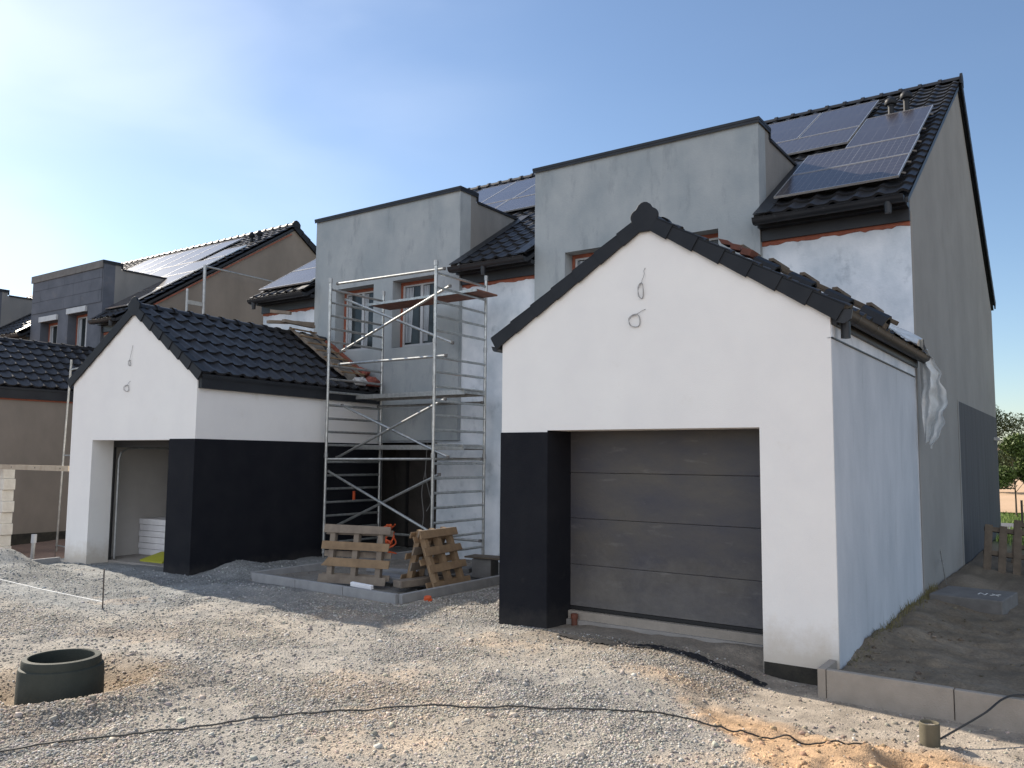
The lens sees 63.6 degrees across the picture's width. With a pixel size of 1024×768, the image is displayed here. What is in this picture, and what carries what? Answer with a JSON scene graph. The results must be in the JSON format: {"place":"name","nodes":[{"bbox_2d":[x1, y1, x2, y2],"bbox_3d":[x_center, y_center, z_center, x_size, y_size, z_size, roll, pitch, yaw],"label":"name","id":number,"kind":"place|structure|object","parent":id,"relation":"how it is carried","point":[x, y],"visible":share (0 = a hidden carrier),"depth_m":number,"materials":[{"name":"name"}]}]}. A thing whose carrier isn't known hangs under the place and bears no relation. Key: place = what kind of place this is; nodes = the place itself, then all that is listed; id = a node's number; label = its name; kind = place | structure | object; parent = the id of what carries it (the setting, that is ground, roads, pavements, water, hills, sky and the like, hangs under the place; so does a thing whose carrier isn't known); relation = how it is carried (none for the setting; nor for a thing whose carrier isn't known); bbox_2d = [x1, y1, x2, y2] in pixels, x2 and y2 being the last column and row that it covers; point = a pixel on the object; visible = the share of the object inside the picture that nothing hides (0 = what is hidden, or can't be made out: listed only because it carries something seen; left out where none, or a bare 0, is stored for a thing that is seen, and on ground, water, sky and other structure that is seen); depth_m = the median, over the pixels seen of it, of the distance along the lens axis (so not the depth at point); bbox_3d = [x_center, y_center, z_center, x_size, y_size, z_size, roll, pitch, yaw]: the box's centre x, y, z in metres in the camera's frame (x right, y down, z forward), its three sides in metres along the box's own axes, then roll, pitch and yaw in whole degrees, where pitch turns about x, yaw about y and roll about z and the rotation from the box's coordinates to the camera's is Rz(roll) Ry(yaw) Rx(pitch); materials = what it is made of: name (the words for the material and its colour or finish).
{"place":"outdoors","nodes":[
{"label":"outdoors","id":0,"kind":"place"},
{"bbox_2d":[0,512,1023,767],"bbox_3d":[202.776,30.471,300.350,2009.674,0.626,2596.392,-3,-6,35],"label":"ground","id":1,"kind":"structure","parent":0,"point":[954,662],"depth_m":7.50,"materials":[{"name":"grey gravel"}]},
{"bbox_2d":[0,535,10,546],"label":"white block","id":2,"kind":"structure","parent":1,"relation":"on","point":[5,540],"depth_m":17.62,"materials":[{"name":"white concrete"}]},
{"bbox_2d":[0,523,12,534],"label":"white block","id":3,"kind":"structure","parent":2,"relation":"on","point":[6,529],"depth_m":17.60,"materials":[{"name":"white concrete"}]},
{"bbox_2d":[0,512,11,523],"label":"white block","id":4,"kind":"structure","parent":3,"relation":"on","point":[5,517],"depth_m":17.65,"materials":[{"name":"white concrete"}]},
{"bbox_2d":[0,501,13,512],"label":"white block","id":5,"kind":"structure","parent":4,"relation":"on","point":[6,506],"depth_m":17.62,"materials":[{"name":"white concrete"}]},
{"bbox_2d":[0,490,13,500],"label":"white block","id":6,"kind":"structure","parent":5,"relation":"on","point":[6,495],"depth_m":17.68,"materials":[{"name":"white concrete"}]},
{"bbox_2d":[0,478,15,489],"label":"white block","id":7,"kind":"object","parent":6,"relation":"on","point":[7,484],"depth_m":17.67,"materials":[{"name":"white concrete"}]},
{"bbox_2d":[0,469,14,478],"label":"white block","id":8,"kind":"structure","parent":7,"relation":"on","point":[7,473],"depth_m":17.71,"materials":[{"name":"white concrete"}]},
{"bbox_2d":[0,464,69,470],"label":"straightedge","id":9,"kind":"object","parent":8,"relation":"on","point":[36,467],"visible":0.97,"depth_m":16.44,"materials":[{"name":"beige wood"}]},
{"bbox_2d":[30,534,36,559],"bbox_3d":[-9.046,3.172,15.592,0.117,0.664,0.093,-3,-6,35],"label":"marker post","id":10,"kind":"object","parent":1,"relation":"on","point":[33,543],"visible":0.83,"depth_m":15.57,"materials":[{"name":"metal"}]},
{"bbox_2d":[32,557,60,563],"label":"kerb stone","id":11,"kind":"object","parent":1,"relation":"on","point":[49,560],"visible":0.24,"depth_m":14.84,"materials":[{"name":"concrete"}]},
{"bbox_2d":[0,337,94,545],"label":"garage","id":12,"kind":"structure","parent":1,"relation":"on","point":[34,376],"depth_m":20.26,"materials":[{"name":"paint"}]},
{"bbox_2d":[14,648,104,704],"bbox_3d":[-3.760,2.593,6.869,0.672,0.648,0.672,-3,-6,35],"label":"concrete ring","id":13,"kind":"object","parent":1,"relation":"on","point":[49,676],"visible":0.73,"depth_m":6.66,"materials":[{"name":"grey concrete"}]},
{"bbox_2d":[56,360,77,550],"bbox_3d":[-9.734,1.615,18.117,0.178,4.306,0.981,5,-7,-44],"label":"scaffold pole","id":14,"kind":"object","parent":1,"relation":"on","point":[63,455],"visible":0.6,"depth_m":18.19,"materials":[{"name":"metal"}]},
{"bbox_2d":[102,569,104,608],"bbox_3d":[-5.091,2.660,10.279,0.027,0.700,0.017,-3,-6,35],"label":"marker rod","id":15,"kind":"object","parent":1,"relation":"on","point":[103,587],"visible":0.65,"depth_m":10.28,"materials":[{"name":"grey metal"}]},
{"bbox_2d":[0,579,101,601],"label":"marking string","id":16,"kind":"object","parent":15,"relation":"attached to","point":[52,591],"visible":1,"depth_m":11.06,"materials":[{"name":"white fabric"}]},
{"bbox_2d":[0,221,315,347],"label":"house","id":17,"kind":"structure","parent":1,"relation":"on","point":[84,305],"depth_m":25.76,"materials":[{"name":"paint"}]},
{"bbox_2d":[64,297,382,575],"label":"garage","id":18,"kind":"structure","parent":1,"relation":"on","point":[204,434],"depth_m":14.86,"materials":[{"name":"paint"}]},
{"bbox_2d":[140,551,163,563],"bbox_3d":[-6.346,3.117,14.893,0.660,0.170,0.380,-3,-6,35],"label":"yellow bag","id":19,"kind":"object","parent":18,"relation":"on","point":[157,557],"visible":0.71,"depth_m":14.85,"materials":[{"name":"yellow plastic"}]},
{"bbox_2d":[138,517,165,554],"bbox_3d":[-6.657,2.960,16.047,1.050,0.683,0.600,-3,-6,31],"label":"foam stack","id":20,"kind":"object","parent":18,"relation":"on","point":[151,536],"visible":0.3,"depth_m":15.86,"materials":[{"name":"white plastic"}]},
{"bbox_2d":[267,320,299,323],"bbox_3d":[-4.814,-1.302,17.395,0.100,0.064,0.750,-4,-1,41],"label":"timber offcut","id":21,"kind":"object","parent":18,"relation":"on","point":[274,322],"visible":0.7,"depth_m":17.21,"materials":[{"name":"brown wood"}]},
{"bbox_2d":[282,319,314,328],"bbox_3d":[-4.517,-1.275,17.508,0.100,0.064,0.800,-3,-8,37],"label":"timber offcut","id":22,"kind":"object","parent":18,"relation":"on","point":[287,321],"visible":1,"depth_m":17.44,"materials":[{"name":"brown wood"}]},
{"bbox_2d":[270,310,291,314],"bbox_3d":[-4.867,-1.510,17.388,0.450,0.064,0.100,6,-4,12],"label":"timber offcut","id":23,"kind":"object","parent":22,"relation":"on","point":[281,312],"visible":1,"depth_m":17.34,"materials":[{"name":"brown wood"}]},
{"bbox_2d":[289,327,365,376],"bbox_3d":[-3.905,-0.669,17.390,1.575,1.112,0.720,-3,-6,31],"label":"roof ladder","id":24,"kind":"object","parent":18,"relation":"on","point":[318,350],"visible":0.91,"depth_m":17.32,"materials":[{"name":"brown wood"}]},
{"bbox_2d":[300,334,356,379],"bbox_3d":[-3.855,-0.561,17.361,1.643,1.159,0.500,-3,-6,31],"label":"debris mat","id":25,"kind":"object","parent":18,"relation":"on","point":[348,376],"visible":0.49,"depth_m":17.42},
{"bbox_2d":[325,340,370,377],"bbox_3d":[-3.481,-0.469,17.865,1.478,1.046,0.100,-3,-6,31],"label":"roof foam line","id":26,"kind":"object","parent":18,"relation":"attached to","point":[336,349],"visible":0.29,"depth_m":17.97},
{"bbox_2d":[352,377,367,385],"bbox_3d":[-3.125,-0.052,16.993,0.302,0.186,0.426,-3,-6,35],"label":"white sack","id":27,"kind":"object","parent":18,"relation":"on","point":[360,379],"visible":0.72,"depth_m":16.87,"materials":[{"name":"white plastic"}]},
{"bbox_2d":[352,367,370,375],"bbox_3d":[-3.256,-0.262,17.523,0.461,0.204,0.429,-3,-6,35],"label":"dark sack","id":28,"kind":"object","parent":18,"relation":"on","point":[365,372],"visible":0.37,"depth_m":17.40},
{"bbox_2d":[366,376,379,386],"bbox_3d":[-2.953,-0.052,17.332,0.391,0.216,0.554,-3,-6,35],"label":"red sack","id":29,"kind":"object","parent":18,"relation":"on","point":[372,379],"visible":0.62,"depth_m":17.19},
{"bbox_2d":[185,265,273,313],"bbox_3d":[-8.530,0.310,25.087,0.089,7.560,3.335,-3,-6,35],"label":"corner scaffold","id":30,"kind":"object","parent":1,"relation":"on","point":[196,303],"visible":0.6,"depth_m":24.45,"materials":[{"name":"metal"}]},
{"bbox_2d":[252,572,296,586],"bbox_3d":[-3.637,3.083,12.631,1.051,0.300,0.065,-3,-6,37],"label":"kerb stone","id":31,"kind":"object","parent":1,"relation":"on","point":[273,579],"visible":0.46,"depth_m":12.61,"materials":[{"name":"concrete"}]},
{"bbox_2d":[250,565,300,577],"bbox_3d":[-3.839,3.158,13.458,0.070,0.300,0.982,-3,-6,35],"label":"kerb stone","id":32,"kind":"object","parent":1,"relation":"on","point":[285,570],"visible":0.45,"depth_m":13.51,"materials":[{"name":"concrete"}]},
{"bbox_2d":[295,579,343,594],"bbox_3d":[-2.795,3.032,11.993,1.051,0.300,0.065,-3,-6,37],"label":"kerb stone","id":33,"kind":"object","parent":1,"relation":"on","point":[330,588],"visible":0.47,"depth_m":11.96,"materials":[{"name":"concrete"}]},
{"bbox_2d":[300,562,340,571],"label":"kerb stone","id":34,"kind":"object","parent":1,"relation":"on","point":[311,567],"visible":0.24,"depth_m":14.07,"materials":[{"name":"concrete"}]},
{"bbox_2d":[317,524,393,585],"bbox_3d":[-2.339,2.570,12.435,1.170,0.876,0.138,-1,-14,17],"label":"pallet","id":35,"kind":"object","parent":1,"relation":"on","point":[356,546],"visible":0.94,"depth_m":12.39,"materials":[{"name":"brown wood"}]},
{"bbox_2d":[343,586,398,603],"bbox_3d":[-1.954,2.984,11.353,1.051,0.300,0.065,-3,-6,37],"label":"kerb stone","id":36,"kind":"object","parent":1,"relation":"on","point":[375,595],"visible":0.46,"depth_m":11.30,"materials":[{"name":"concrete"}]},
{"bbox_2d":[350,581,372,589],"bbox_3d":[-2.116,2.839,11.626,0.420,0.060,0.050,-1,1,36],"label":"white batten","id":37,"kind":"object","parent":36,"relation":"on","point":[361,585],"visible":0.98,"depth_m":11.60,"materials":[{"name":"plastic"}]},
{"bbox_2d":[369,572,400,580],"bbox_3d":[-1.764,2.953,12.573,0.900,0.060,0.300,-4,-7,40],"label":"slab","id":38,"kind":"object","parent":1,"relation":"on","point":[394,576],"depth_m":12.62,"materials":[{"name":"concrete"}]},
{"bbox_2d":[366,568,416,573],"bbox_3d":[-1.745,3.022,13.291,1.300,0.050,0.250,-2,-6,27],"label":"slab","id":39,"kind":"object","parent":1,"relation":"on","point":[397,571],"depth_m":13.29,"materials":[{"name":"concrete"}]},
{"bbox_2d":[383,550,411,560],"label":"kerb stone","id":40,"kind":"object","parent":1,"relation":"on","point":[399,555],"visible":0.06,"depth_m":15.81,"materials":[{"name":"concrete"}]},
{"bbox_2d":[322,260,487,557],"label":"scaffold tower","id":41,"kind":"structure","parent":1,"relation":"on","point":[434,395],"depth_m":15.49,"materials":[{"name":"metal"}]},
{"bbox_2d":[384,524,396,553],"bbox_3d":[-2.255,2.823,15.024,0.273,0.558,0.264,-3,-6,35],"label":"orange hose","id":42,"kind":"object","parent":41,"relation":"hanging from","point":[387,541],"visible":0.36,"depth_m":14.98,"materials":[{"name":"plastic"}]},
{"bbox_2d":[368,288,497,309],"bbox_3d":[-1.575,-1.616,15.946,2.740,0.045,0.642,-3,-6,35],"label":"scaffold plank","id":43,"kind":"object","parent":41,"relation":"on","point":[448,297],"visible":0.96,"depth_m":15.84,"materials":[{"name":"brown wood"}]},
{"bbox_2d":[393,575,443,587],"bbox_3d":[-1.372,2.911,12.177,0.800,0.100,0.200,6,-7,-45],"label":"slab","id":44,"kind":"object","parent":1,"relation":"on","point":[410,582],"depth_m":12.01,"materials":[{"name":"grey concrete"}]},
{"bbox_2d":[417,567,454,575],"bbox_3d":[-1.164,2.835,12.652,0.500,0.140,0.300,5,-7,-40],"label":"slab","id":45,"kind":"object","parent":44,"relation":"on","point":[452,571],"depth_m":12.50,"materials":[{"name":"concrete"}]},
{"bbox_2d":[399,585,448,603],"bbox_3d":[-1.211,3.000,11.436,0.065,0.300,0.994,-3,-6,34],"label":"kerb stone","id":46,"kind":"object","parent":1,"relation":"on","point":[433,592],"visible":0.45,"depth_m":11.37,"materials":[{"name":"concrete"}]},
{"bbox_2d":[400,526,450,578],"bbox_3d":[-1.283,2.587,12.493,0.138,0.857,1.004,14,2,29],"label":"pallet","id":47,"kind":"object","parent":1,"relation":"on","point":[415,554],"visible":0.44,"depth_m":12.18,"materials":[{"name":"brown wood"}]},
{"bbox_2d":[423,595,431,600],"bbox_3d":[-1.127,2.867,11.043,0.124,0.050,0.124,4,9,35],"label":"drain plug","id":48,"kind":"object","parent":1,"relation":"on","point":[428,598],"visible":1,"depth_m":11.01,"materials":[{"name":"orange plastic"}]},
{"bbox_2d":[0,704,870,751],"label":"ground cable","id":49,"kind":"object","parent":1,"relation":"on","point":[69,740],"visible":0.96,"depth_m":6.12,"materials":[{"name":"black plastic"}]},
{"bbox_2d":[413,527,470,588],"bbox_3d":[-1.034,2.609,12.303,0.138,0.884,1.025,-24,-16,24],"label":"pallet","id":50,"kind":"object","parent":1,"relation":"on","point":[439,549],"visible":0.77,"depth_m":12.24,"materials":[{"name":"brown wood"}]},
{"bbox_2d":[462,566,471,572],"bbox_3d":[-1.097,3.053,13.689,1.000,0.070,0.300,-2,-6,23],"label":"slab","id":51,"kind":"object","parent":1,"relation":"on","point":[466,569],"depth_m":13.41,"materials":[{"name":"concrete"}]},
{"bbox_2d":[448,577,489,593],"bbox_3d":[-0.643,3.078,12.256,0.065,0.300,0.994,-3,-6,35],"label":"kerb stone","id":52,"kind":"object","parent":1,"relation":"on","point":[475,584],"visible":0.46,"depth_m":12.23,"materials":[{"name":"concrete"}]},
{"bbox_2d":[472,558,497,577],"bbox_3d":[-0.435,2.977,13.389,0.340,0.300,0.300,-2,-6,24],"label":"paving block","id":53,"kind":"object","parent":1,"relation":"on","point":[483,568],"depth_m":13.26,"materials":[{"name":"concrete"}]},
{"bbox_2d":[464,554,499,559],"bbox_3d":[-0.318,2.800,13.334,0.850,0.025,0.340,-2,-6,28],"label":"plank","id":54,"kind":"object","parent":53,"relation":"on","point":[490,557],"visible":0.64,"depth_m":13.34,"materials":[{"name":"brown wood"}]},
{"bbox_2d":[489,575,498,585],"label":"kerb stone","id":55,"kind":"object","parent":1,"relation":"on","point":[494,580],"visible":0.21,"depth_m":12.75,"materials":[{"name":"concrete"}]},
{"bbox_2d":[247,73,1000,594],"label":"house","id":56,"kind":"structure","parent":1,"relation":"on","point":[875,199],"depth_m":15.47,"materials":[{"name":"paint"}]},
{"bbox_2d":[381,443,436,546],"bbox_3d":[-1.686,2.472,17.737,2.300,2.660,1.140,-3,-6,35],"label":"porch","id":57,"kind":"object","parent":56,"relation":"attached to","point":[398,476],"visible":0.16,"depth_m":18.00,"materials":[{"name":"metal"}]},
{"bbox_2d":[405,450,436,546],"bbox_3d":[-1.873,2.410,17.737,1.060,2.180,0.055,-3,-6,35],"label":"front door","id":58,"kind":"structure","parent":57,"relation":"in","point":[415,469],"depth_m":17.84,"materials":[{"name":"metal"}]},
{"bbox_2d":[421,443,430,529],"bbox_3d":[-1.776,2.181,17.297,0.197,1.963,0.393,0,-5,8],"label":"hanging cable","id":59,"kind":"object","parent":57,"relation":"hanging from","point":[427,487],"visible":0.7,"depth_m":17.23,"materials":[{"name":"grey plastic"}]},
{"bbox_2d":[557,633,767,686],"bbox_3d":[1.448,2.765,8.408,2.358,0.188,0.224,-3,-6,37],"label":"studded membrane","id":60,"kind":"object","parent":1,"relation":"on","point":[697,656],"visible":1,"depth_m":8.31,"materials":[{"name":"black plastic"}]},
{"bbox_2d":[491,202,930,685],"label":"garage","id":61,"kind":"structure","parent":1,"relation":"on","point":[704,439],"depth_m":9.03,"materials":[{"name":"paint"}]},
{"bbox_2d":[571,613,577,625],"bbox_3d":[0.734,2.806,9.714,0.090,0.205,0.089,-3,-6,35],"label":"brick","id":62,"kind":"object","parent":61,"relation":"on","point":[574,617],"visible":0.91,"depth_m":9.68,"materials":[{"name":"brick"}]},
{"bbox_2d":[569,429,762,633],"bbox_3d":[1.738,1.650,9.283,2.620,2.288,0.045,-3,-6,35],"label":"garage door","id":63,"kind":"structure","parent":61,"relation":"in","point":[713,579],"depth_m":9.24,"materials":[{"name":"grey metal"}]},
{"bbox_2d":[718,238,758,258],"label":"brick pieces","id":64,"kind":"object","parent":61,"relation":"on","point":[746,252],"visible":0.96,"depth_m":9.81,"materials":[{"name":"brick"}]},
{"bbox_2d":[753,256,781,272],"bbox_3d":[3.009,-1.388,9.757,0.331,0.281,0.280,-3,-6,35],"label":"ridge tile","id":65,"kind":"object","parent":61,"relation":"on","point":[771,265],"visible":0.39,"depth_m":9.68,"materials":[{"name":"black ceramic"}]},
{"bbox_2d":[788,272,816,287],"bbox_3d":[3.334,-1.167,9.506,0.331,0.281,0.280,-3,-6,35],"label":"ridge tile","id":66,"kind":"object","parent":61,"relation":"on","point":[802,279],"visible":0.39,"depth_m":9.43,"materials":[{"name":"black ceramic"}]},
{"bbox_2d":[741,244,898,325],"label":"stacked roof tiles","id":67,"kind":"object","parent":61,"relation":"on","point":[786,270],"visible":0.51,"depth_m":9.64,"materials":[{"name":"black ceramic"}]},
{"bbox_2d":[824,288,853,305],"bbox_3d":[3.659,-0.946,9.255,0.331,0.281,0.280,-3,-6,35],"label":"ridge tile","id":68,"kind":"object","parent":61,"relation":"on","point":[832,293],"visible":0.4,"depth_m":9.19,"materials":[{"name":"black ceramic"}]},
{"bbox_2d":[860,305,891,329],"bbox_3d":[3.968,-0.736,9.017,0.331,0.281,0.280,-3,-6,35],"label":"ridge tile","id":69,"kind":"object","parent":61,"relation":"on","point":[882,319],"visible":0.73,"depth_m":8.93,"materials":[{"name":"black ceramic"}]},
{"bbox_2d":[890,330,925,352],"bbox_3d":[4.814,-0.693,10.711,0.756,0.493,1.980,-3,-6,35],"label":"dark tarp","id":70,"kind":"object","parent":61,"relation":"on","point":[910,343],"visible":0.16,"depth_m":10.33,"materials":[{"name":"black plastic"}]},
{"bbox_2d":[889,325,947,448],"bbox_3d":[5.282,-0.068,11.127,0.897,1.855,1.492,-3,-6,35],"label":"plastic sheet","id":71,"kind":"object","parent":61,"relation":"hanging from","point":[934,401],"visible":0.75,"depth_m":11.45,"materials":[{"name":"white"}]},
{"bbox_2d":[817,659,836,698],"bbox_3d":[2.852,2.734,7.458,0.070,0.400,0.407,-3,-6,35],"label":"kerb stone","id":72,"kind":"object","parent":1,"relation":"on","point":[821,676],"visible":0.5,"depth_m":7.31,"materials":[{"name":"concrete"}]},
{"bbox_2d":[687,682,1018,767],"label":"sand clods","id":73,"kind":"object","parent":1,"relation":"on","point":[883,745],"visible":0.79,"depth_m":6.04,"materials":[{"name":"beige sand"}]},
{"bbox_2d":[826,668,954,720],"bbox_3d":[3.195,2.700,7.009,1.000,0.400,0.065,-3,-6,36],"label":"kerb stone","id":74,"kind":"object","parent":1,"relation":"on","point":[910,697],"visible":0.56,"depth_m":6.97,"materials":[{"name":"concrete"}]},
{"bbox_2d":[847,583,937,666],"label":"weeds","id":75,"kind":"object","parent":1,"relation":"on","point":[926,592],"visible":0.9,"depth_m":9.87,"materials":[{"name":"green plant"}]},
{"bbox_2d":[919,719,940,747],"bbox_3d":[3.078,2.599,6.084,0.140,0.210,0.140,-3,-6,35],"label":"pipe stub","id":76,"kind":"object","parent":1,"relation":"on","point":[929,733],"visible":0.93,"depth_m":6.03,"materials":[{"name":"plastic"}]},
{"bbox_2d":[858,586,1023,684],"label":"dirt clods","id":77,"kind":"object","parent":1,"relation":"on","point":[916,672],"visible":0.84,"depth_m":8.27,"materials":[{"name":"brown soil"}]},
{"bbox_2d":[940,550,946,584],"bbox_3d":[6.431,2.777,12.292,0.090,0.627,0.462,-2,-6,28],"label":"bent rod","id":78,"kind":"object","parent":1,"relation":"on","point":[943,567],"visible":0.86,"depth_m":12.20,"materials":[{"name":"metal"}]},
{"bbox_2d":[929,586,1017,614],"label":"bag","id":79,"kind":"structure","parent":1,"relation":"on","point":[988,601],"depth_m":10.88,"materials":[{"name":"grey plastic"}]},
{"bbox_2d":[940,694,1023,739],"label":"cable","id":80,"kind":"object","parent":1,"relation":"on","point":[979,716],"visible":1,"depth_m":6.29,"materials":[{"name":"black plastic"}]},
{"bbox_2d":[954,688,1023,732],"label":"kerb stone","id":81,"kind":"object","parent":1,"relation":"on","point":[1007,714],"visible":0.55,"depth_m":6.55,"materials":[{"name":"concrete"}]},
{"bbox_2d":[983,524,1023,575],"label":"pallet","id":82,"kind":"object","parent":1,"relation":"on","point":[1016,555],"visible":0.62,"depth_m":14.48,"materials":[{"name":"brown wood"}]},
{"bbox_2d":[994,511,1023,544],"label":"grass","id":83,"kind":"structure","parent":1,"relation":"on","point":[1009,517],"depth_m":26.41,"materials":[{"name":"green plant"}]},
{"bbox_2d":[996,406,1023,489],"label":"tree","id":84,"kind":"object","parent":1,"relation":"on","point":[1004,459],"visible":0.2,"depth_m":49.11,"materials":[{"name":"green plant"}]},
{"bbox_2d":[998,433,1023,516],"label":"tree","id":85,"kind":"object","parent":1,"relation":"on","point":[1013,445],"visible":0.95,"depth_m":28.66,"materials":[{"name":"green plant"}]},
{"bbox_2d":[1011,520,1023,562],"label":"pallet","id":86,"kind":"object","parent":1,"relation":"on","point":[1018,524],"visible":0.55,"depth_m":15.48,"materials":[{"name":"brown wood"}]},
{"bbox_2d":[1020,500,1023,530],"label":"wire fence","id":87,"kind":"object","parent":1,"relation":"on","point":[1021,505],"visible":0.82,"depth_m":21.20,"materials":[{"name":"grey metal"}]},
{"bbox_2d":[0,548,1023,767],"bbox_3d":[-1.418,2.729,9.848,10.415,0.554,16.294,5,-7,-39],"label":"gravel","id":88,"kind":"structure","parent":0,"point":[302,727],"depth_m":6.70,"materials":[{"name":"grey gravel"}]},
{"bbox_2d":[0,0,1023,443],"label":"sky","id":89,"kind":"structure","parent":0,"point":[130,130],"materials":[{"name":"blue"}]},
{"bbox_2d":[1001,523,1013,528],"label":"road","id":90,"kind":"structure","parent":0,"point":[1009,525],"depth_m":24.62,"materials":[{"name":"grey asphalt"}]},
{"bbox_2d":[999,478,1023,512],"bbox_3d":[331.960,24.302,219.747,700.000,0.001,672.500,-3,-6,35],"label":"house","id":91,"kind":"structure","parent":0,"point":[1007,500],"depth_m":42.03,"materials":[{"name":"beige paint"}]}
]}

